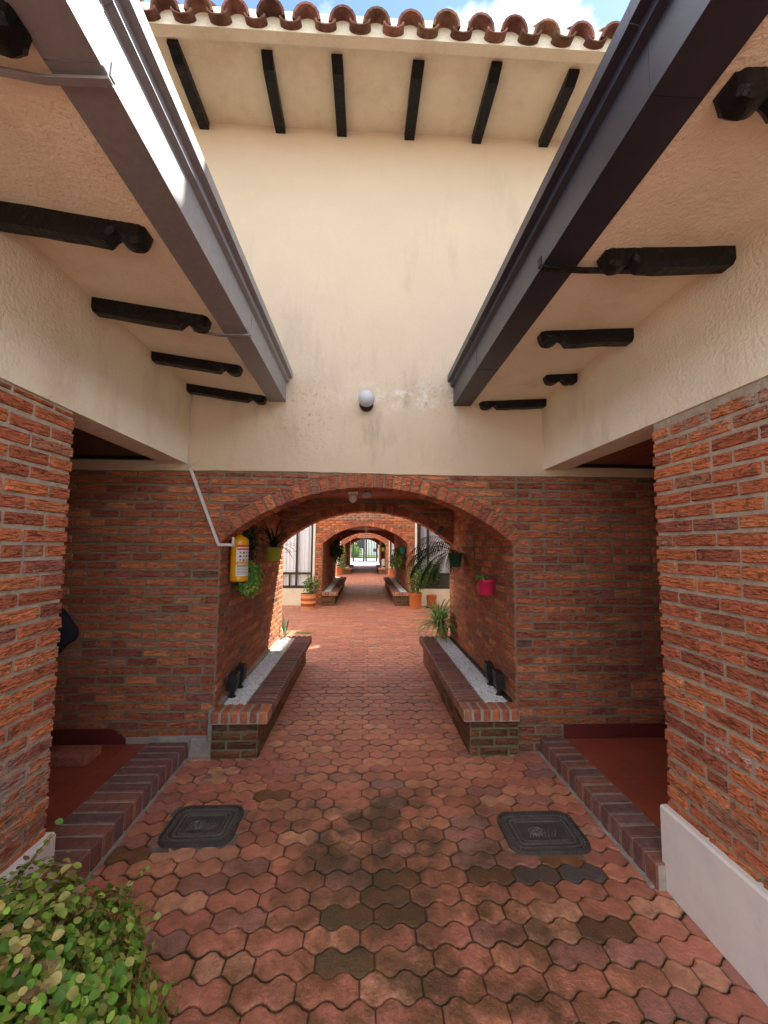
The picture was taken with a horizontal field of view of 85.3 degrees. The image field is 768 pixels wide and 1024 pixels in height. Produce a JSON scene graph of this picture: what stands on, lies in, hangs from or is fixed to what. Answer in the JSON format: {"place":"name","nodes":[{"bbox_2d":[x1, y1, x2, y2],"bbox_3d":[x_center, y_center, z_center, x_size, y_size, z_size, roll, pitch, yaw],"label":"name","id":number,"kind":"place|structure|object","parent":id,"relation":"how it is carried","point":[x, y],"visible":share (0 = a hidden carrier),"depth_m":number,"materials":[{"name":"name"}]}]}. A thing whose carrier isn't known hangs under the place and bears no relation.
{"place":"outdoors","nodes":[
{"label":"outdoors","id":0,"kind":"place"},
{"bbox_2d":[351,558,375,560],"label":"road","id":1,"kind":"structure","parent":0,"point":[362,559],"depth_m":50.74,"materials":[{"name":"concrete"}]},
{"bbox_2d":[354,540,375,554],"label":"apartment building","id":2,"kind":"structure","parent":0,"point":[367,546],"depth_m":71.67,"materials":[{"name":"white paint"}]},
{"bbox_2d":[356,540,362,547],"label":"window","id":3,"kind":"structure","parent":2,"relation":"in","point":[359,540],"depth_m":71.61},
{"bbox_2d":[351,561,378,565],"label":"forecourt","id":4,"kind":"structure","parent":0,"point":[365,563],"depth_m":38.11,"materials":[{"name":"concrete"}]},
{"bbox_2d":[2,565,767,1023],"bbox_3d":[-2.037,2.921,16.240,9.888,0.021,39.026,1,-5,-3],"label":"pavement","id":5,"kind":"structure","parent":0,"point":[364,649],"depth_m":1.96,"materials":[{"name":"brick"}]},
{"bbox_2d":[0,818,182,1023],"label":"leafy bush","id":6,"kind":"object","parent":5,"relation":"on","point":[42,980],"visible":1,"depth_m":1.16,"materials":[{"name":"green plant"}]},
{"bbox_2d":[0,0,292,932],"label":"house","id":7,"kind":"structure","parent":5,"relation":"on","point":[134,314],"depth_m":1.77,"materials":[{"name":"brick"}]},
{"bbox_2d":[48,745,101,766],"bbox_3d":[-2.143,1.688,2.889,0.265,0.063,0.182,1,-5,-3],"label":"doormat","id":8,"kind":"object","parent":7,"relation":"on","point":[74,756],"visible":0.82,"depth_m":2.84,"materials":[{"name":"brown fabric"}]},
{"bbox_2d":[148,805,250,852],"bbox_3d":[-1.030,1.787,2.376,0.460,0.031,0.395,1,-5,-3],"label":"manhole cover","id":9,"kind":"object","parent":5,"relation":"on","point":[197,827],"visible":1,"depth_m":2.35,"materials":[{"name":"metal"}]},
{"bbox_2d":[210,636,311,759],"bbox_3d":[-1.143,1.774,4.420,0.424,0.375,2.667,1,-5,-3],"label":"brick bench","id":10,"kind":"object","parent":5,"relation":"on","point":[240,731],"visible":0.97,"depth_m":3.22,"materials":[{"name":"brick"}]},
{"bbox_2d":[224,638,294,704],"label":"gravel","id":11,"kind":"structure","parent":10,"relation":"in","point":[254,680],"depth_m":4.03,"materials":[{"name":"white gravel"}]},
{"bbox_2d":[226,670,239,697],"bbox_3d":[-1.244,1.434,3.442,0.085,0.222,0.110,1,-5,-3],"label":"spotlight","id":12,"kind":"object","parent":11,"relation":"on","point":[233,681],"visible":0.93,"depth_m":3.40,"materials":[{"name":"black plastic"}]},
{"bbox_2d":[236,663,247,688],"bbox_3d":[-1.259,1.452,3.670,0.084,0.222,0.110,1,-5,-3],"label":"spotlight","id":13,"kind":"object","parent":11,"relation":"on","point":[242,667],"visible":0.71,"depth_m":3.64,"materials":[{"name":"black plastic"}]},
{"bbox_2d":[280,617,291,637],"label":"aloe plant","id":14,"kind":"object","parent":11,"relation":"on","point":[284,630],"visible":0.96,"depth_m":5.64,"materials":[{"name":"green plant"}]},
{"bbox_2d":[292,632,312,633],"bbox_3d":[-1.121,1.658,5.700,0.294,0.024,0.117,1,-5,-3],"label":"plank","id":15,"kind":"object","parent":10,"relation":"on","point":[302,633],"visible":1,"depth_m":5.70,"materials":[{"name":"beige wood"}]},
{"bbox_2d":[301,575,321,608],"bbox_3d":[-1.869,2.046,10.743,0.546,0.841,0.416,1,-5,-3],"label":"potted plant","id":16,"kind":"object","parent":5,"relation":"on","point":[308,600],"visible":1,"depth_m":10.61,"materials":[{"name":"green plant"}]},
{"bbox_2d":[321,577,346,605],"bbox_3d":[-1.584,2.549,13.954,0.424,0.375,5.717,1,-5,-3],"label":"brick bench","id":17,"kind":"object","parent":5,"relation":"on","point":[330,598],"visible":0.96,"depth_m":11.16,"materials":[{"name":"brick"}]},
{"bbox_2d":[324,577,340,591],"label":"gravel","id":18,"kind":"structure","parent":17,"relation":"in","point":[332,585],"depth_m":13.19,"materials":[{"name":"grey gravel"}]},
{"bbox_2d":[337,545,347,574],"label":"potted plant","id":19,"kind":"object","parent":5,"relation":"on","point":[339,570],"visible":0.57,"depth_m":22.87,"materials":[{"name":"green plant"}]},
{"bbox_2d":[344,564,353,573],"bbox_3d":[-2.121,3.492,25.558,0.424,0.375,4.128,1,-5,-3],"label":"brick bench","id":20,"kind":"object","parent":5,"relation":"on","point":[348,570],"visible":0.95,"depth_m":23.55,"materials":[{"name":"brick"}]},
{"bbox_2d":[52,0,666,755],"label":"arcade building","id":21,"kind":"structure","parent":5,"relation":"on","point":[378,174],"depth_m":3.40,"materials":[{"name":"brick"}]},
{"bbox_2d":[56,607,78,657],"bbox_3d":[-2.451,1.012,3.066,0.392,0.682,0.148,1,-5,-3],"label":"jacket","id":22,"kind":"object","parent":21,"relation":"hanging from","point":[68,630],"visible":0.16,"depth_m":3.06,"materials":[{"name":"black fabric"}]},
{"bbox_2d":[188,708,214,758],"bbox_3d":[-1.381,1.680,3.154,0.180,0.375,0.060,1,-5,-3],"label":"mortar patch","id":23,"kind":"object","parent":21,"relation":"attached to","point":[199,747],"visible":0.77,"depth_m":3.14,"materials":[{"name":"concrete"}]},
{"bbox_2d":[188,395,234,545],"bbox_3d":[-1.361,-0.338,3.309,0.388,1.211,0.020,1,-5,-3],"label":"cable duct","id":24,"kind":"object","parent":21,"relation":"attached to","point":[218,543],"visible":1,"depth_m":3.28,"materials":[{"name":"grey plastic"}]},
{"bbox_2d":[229,532,248,581],"bbox_3d":[-1.216,0.347,3.498,0.165,0.458,0.144,-3,-6,39],"label":"fire extinguisher","id":25,"kind":"object","parent":21,"relation":"attached to","point":[239,557],"visible":0.94,"depth_m":3.43,"materials":[{"name":"yellow paint"}]},
{"bbox_2d":[234,525,264,599],"bbox_3d":[-1.208,0.439,3.776,0.249,0.710,0.482,1,-5,-3],"label":"hanging plant","id":26,"kind":"object","parent":21,"relation":"attached to","point":[249,586],"visible":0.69,"depth_m":3.71,"materials":[{"name":"green plant"}]},
{"bbox_2d":[261,520,300,560],"bbox_3d":[-1.203,0.306,4.738,0.629,0.492,0.666,-2,-5,30],"label":"hanging plant","id":27,"kind":"object","parent":21,"relation":"attached to","point":[273,551],"visible":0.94,"depth_m":4.67,"materials":[{"name":"green plant"}]},
{"bbox_2d":[348,491,372,502],"bbox_3d":[-0.369,-0.189,4.365,0.506,0.186,0.123,2,-5,-12],"label":"ceiling lamp","id":28,"kind":"object","parent":21,"relation":"attached to","point":[352,497],"visible":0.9,"depth_m":4.34,"materials":[{"name":"beige plastic"}]},
{"bbox_2d":[358,390,374,411],"bbox_3d":[-0.141,-0.900,3.352,0.136,0.149,0.153,1,-5,-3],"label":"globe lamp","id":29,"kind":"object","parent":21,"relation":"attached to","point":[366,399],"visible":1,"depth_m":3.30,"materials":[{"name":"white glass"}]},
{"bbox_2d":[405,536,469,585],"bbox_3d":[0.601,0.580,5.001,0.725,0.600,0.836,1,-5,-3],"label":"hanging plant","id":30,"kind":"object","parent":21,"relation":"attached to","point":[454,559],"visible":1,"depth_m":4.93,"materials":[{"name":"green plant"}]},
{"bbox_2d":[461,530,494,594],"bbox_3d":[0.895,0.447,3.928,0.226,0.633,0.314,2,-5,-19],"label":"hanging plant","id":31,"kind":"object","parent":21,"relation":"attached to","point":[485,586],"visible":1,"depth_m":3.81,"materials":[{"name":"green plant"}]},
{"bbox_2d":[337,533,393,573],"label":"arcade building","id":32,"kind":"structure","parent":5,"relation":"on","point":[387,553],"depth_m":23.84,"materials":[{"name":"brick"}]},
{"bbox_2d":[390,542,393,565],"bbox_3d":[0.980,2.216,24.020,1.316,2.006,0.360,1,-5,-3],"label":"window","id":33,"kind":"structure","parent":32,"relation":"in","point":[391,544],"depth_m":23.89,"materials":[{"name":"clear glass"}]},
{"bbox_2d":[282,512,449,605],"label":"arcade building","id":34,"kind":"structure","parent":5,"relation":"on","point":[312,557],"depth_m":11.39,"materials":[{"name":"brick"}]},
{"bbox_2d":[283,525,312,587],"bbox_3d":[-2.601,1.098,11.309,1.353,1.906,0.097,1,-5,-3],"label":"window","id":35,"kind":"structure","parent":34,"relation":"in","point":[297,567],"depth_m":11.32,"materials":[{"name":"clear glass"}]},
{"bbox_2d":[330,537,344,563],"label":"hanging plant","id":36,"kind":"object","parent":34,"relation":"attached to","point":[337,550],"visible":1,"depth_m":13.63,"materials":[{"name":"green plant"}]},
{"bbox_2d":[388,546,405,569],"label":"hanging plant","id":37,"kind":"object","parent":34,"relation":"attached to","point":[397,559],"visible":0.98,"depth_m":12.15,"materials":[{"name":"green plant"}]},
{"bbox_2d":[417,524,449,588],"bbox_3d":[1.553,1.208,11.624,1.316,2.006,0.360,1,-5,-3],"label":"window","id":38,"kind":"structure","parent":34,"relation":"in","point":[422,532],"depth_m":11.52,"materials":[{"name":"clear glass"}]},
{"bbox_2d":[376,565,385,573],"bbox_3d":[-0.215,3.515,25.645,0.442,0.375,4.127,1,-5,-3],"label":"brick bench","id":39,"kind":"object","parent":5,"relation":"on","point":[380,570],"visible":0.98,"depth_m":23.63,"materials":[{"name":"brown brick"}]},
{"bbox_2d":[387,563,393,576],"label":"potted plant","id":40,"kind":"object","parent":5,"relation":"on","point":[391,571],"visible":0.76,"depth_m":21.73,"materials":[{"name":"green plant"}]},
{"bbox_2d":[383,577,408,605],"bbox_3d":[0.322,2.572,14.040,0.443,0.375,5.718,1,-5,-3],"label":"brick bench","id":41,"kind":"object","parent":5,"relation":"on","point":[398,598],"visible":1,"depth_m":11.30,"materials":[{"name":"brown brick"}]},
{"bbox_2d":[389,577,406,591],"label":"gravel","id":42,"kind":"structure","parent":41,"relation":"in","point":[399,587],"depth_m":13.30,"materials":[{"name":"grey gravel"}]},
{"bbox_2d":[406,561,427,608],"bbox_3d":[0.857,1.816,10.841,0.615,1.359,0.468,1,-5,-3],"label":"potted plant","id":43,"kind":"object","parent":5,"relation":"on","point":[415,599],"visible":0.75,"depth_m":10.72,"materials":[{"name":"green plant"}]},
{"bbox_2d":[418,559,441,607],"bbox_3d":[1.209,1.829,11.004,0.636,1.365,0.443,1,-5,-3],"label":"potted plant","id":44,"kind":"object","parent":5,"relation":"on","point":[432,597],"visible":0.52,"depth_m":10.96,"materials":[{"name":"green plant"}]},
{"bbox_2d":[419,636,519,755],"bbox_3d":[0.763,1.797,4.507,0.443,0.375,2.668,1,-5,-3],"label":"brick bench","id":45,"kind":"object","parent":5,"relation":"on","point":[488,729],"visible":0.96,"depth_m":3.31,"materials":[{"name":"brown brick"}]},
{"bbox_2d":[406,599,457,642],"bbox_3d":[0.750,1.459,5.678,0.988,0.662,0.900,1,-5,-3],"label":"potted plant","id":46,"kind":"object","parent":45,"relation":"on","point":[438,621],"visible":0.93,"depth_m":5.63,"materials":[{"name":"green plant"}]},
{"bbox_2d":[435,637,506,702],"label":"gravel","id":47,"kind":"structure","parent":45,"relation":"in","point":[477,680],"depth_m":4.12,"materials":[{"name":"white gravel"}]},
{"bbox_2d":[483,661,494,685],"bbox_3d":[0.961,1.481,3.801,0.084,0.222,0.110,1,-5,-3],"label":"spotlight","id":48,"kind":"object","parent":47,"relation":"on","point":[488,667],"visible":0.84,"depth_m":3.77,"materials":[{"name":"black plastic"}]},
{"bbox_2d":[492,669,504,695],"bbox_3d":[0.972,1.460,3.542,0.084,0.222,0.110,1,-5,-3],"label":"spotlight","id":49,"kind":"object","parent":47,"relation":"on","point":[498,680],"visible":0.92,"depth_m":3.50,"materials":[{"name":"black plastic"}]},
{"bbox_2d":[489,811,600,861],"bbox_3d":[0.886,1.801,2.343,0.505,0.031,0.395,1,-5,-3],"label":"manhole cover","id":50,"kind":"object","parent":5,"relation":"on","point":[540,833],"visible":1,"depth_m":2.32,"materials":[{"name":"metal"}]},
{"bbox_2d":[447,0,767,1005],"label":"house","id":51,"kind":"structure","parent":5,"relation":"on","point":[621,320],"depth_m":1.72,"materials":[{"name":"brick"}]},
{"bbox_2d":[144,0,629,31],"label":"sky","id":52,"kind":"structure","parent":0,"point":[599,13],"materials":[{"name":"blue"}]},
{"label":"lawn","id":53,"kind":"structure","parent":0,"visible":0},
{"bbox_2d":[351,548,360,556],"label":"hedge","id":54,"kind":"object","parent":53,"relation":"on","point":[356,552],"visible":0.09,"depth_m":57.22,"materials":[{"name":"green plant"}]},
{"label":"gate pier","id":55,"kind":"object","parent":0,"visible":0},
{"bbox_2d":[352,539,377,561],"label":"metal gate","id":56,"kind":"structure","parent":55,"relation":"attached to","point":[364,557],"depth_m":39.96,"materials":[{"name":"metal"}]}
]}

